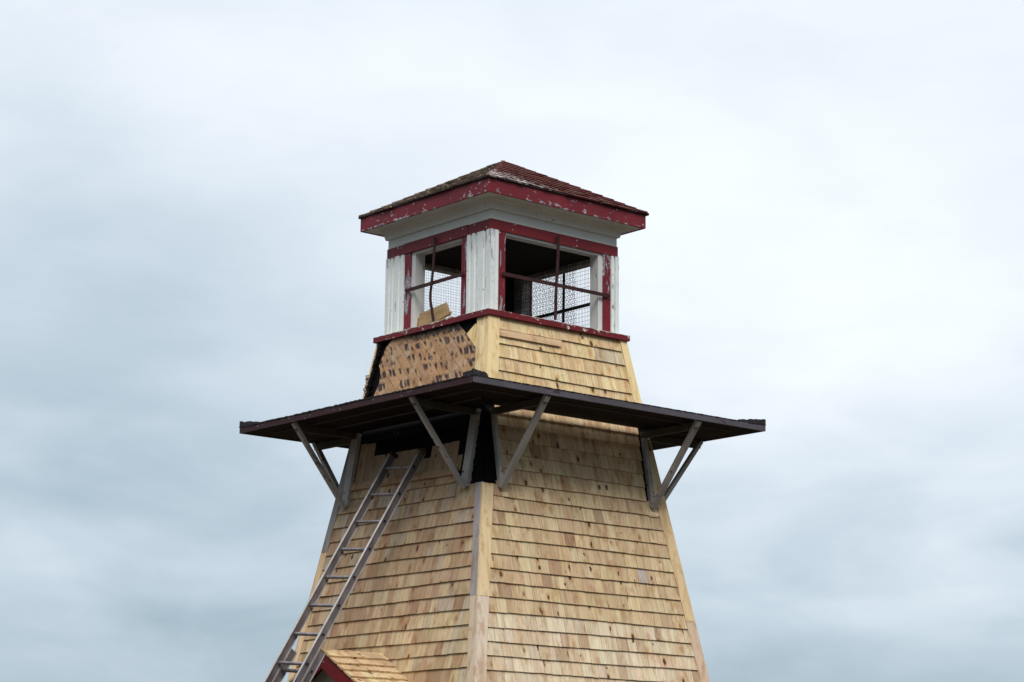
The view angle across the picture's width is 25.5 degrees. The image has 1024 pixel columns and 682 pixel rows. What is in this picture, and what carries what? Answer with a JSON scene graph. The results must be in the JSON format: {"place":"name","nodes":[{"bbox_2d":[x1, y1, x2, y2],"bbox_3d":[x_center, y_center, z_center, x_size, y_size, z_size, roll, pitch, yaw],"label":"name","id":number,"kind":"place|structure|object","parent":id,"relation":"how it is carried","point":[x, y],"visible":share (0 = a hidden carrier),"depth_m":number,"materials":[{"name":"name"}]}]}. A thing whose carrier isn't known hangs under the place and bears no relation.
{"place":"outdoors","nodes":[
{"label":"outdoors","id":0,"kind":"place"},
{"bbox_2d":[0,0,1023,681],"label":"sky","id":1,"kind":"structure","parent":0,"point":[829,252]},
{"bbox_3d":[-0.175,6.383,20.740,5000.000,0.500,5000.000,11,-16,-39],"label":"ground","id":2,"kind":"structure","parent":0,"visible":0},
{"bbox_2d":[263,448,426,681],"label":"extension ladder","id":3,"kind":"object","parent":2,"relation":"on","point":[305,672],"visible":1,"depth_m":20.46,"materials":[{"name":"metal"}]},
{"bbox_2d":[239,160,765,681],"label":"wooden lighthouse","id":4,"kind":"object","parent":2,"relation":"on","point":[527,534],"visible":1,"depth_m":21.06,"materials":[{"name":"wood"}]},
{"bbox_2d":[417,308,445,325],"bbox_3d":[-0.802,-0.199,21.823,0.022,0.157,0.522,11,-16,-39],"label":"cedar offcut","id":5,"kind":"object","parent":4,"relation":"on","point":[427,319],"visible":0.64,"depth_m":21.79,"materials":[{"name":"beige wood"}]},
{"bbox_2d":[419,302,450,317],"bbox_3d":[-0.769,-0.245,21.832,0.024,0.187,0.589,11,-16,-39],"label":"cedar offcut","id":6,"kind":"object","parent":4,"relation":"on","point":[440,307],"visible":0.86,"depth_m":21.76,"materials":[{"name":"beige wood"}]},
{"bbox_2d":[404,236,466,329],"bbox_3d":[-0.676,-0.583,21.742,0.175,0.888,1.558,11,-16,-39],"label":"window","id":7,"kind":"structure","parent":4,"relation":"in","point":[414,285],"depth_m":21.98,"materials":[{"name":"red paint"}]},
{"bbox_2d":[424,263,460,318],"bbox_3d":[-0.560,-0.367,22.744,1.320,0.888,0.121,11,-16,-39],"label":"wire mesh","id":8,"kind":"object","parent":4,"relation":"in","point":[439,269],"depth_m":22.63,"materials":[{"name":"grey metal"}]},
{"bbox_2d":[511,259,589,326],"bbox_3d":[0.455,-0.376,22.650,0.191,0.888,1.354,11,-16,-39],"label":"wire mesh","id":9,"kind":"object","parent":4,"relation":"in","point":[523,303],"depth_m":22.71,"materials":[{"name":"grey metal"}]},
{"bbox_2d":[498,230,609,331],"bbox_3d":[0.381,-0.591,21.652,1.558,0.888,0.175,11,-16,-39],"label":"window","id":10,"kind":"structure","parent":4,"relation":"in","point":[599,291],"depth_m":21.91,"materials":[{"name":"red paint"}]}
]}

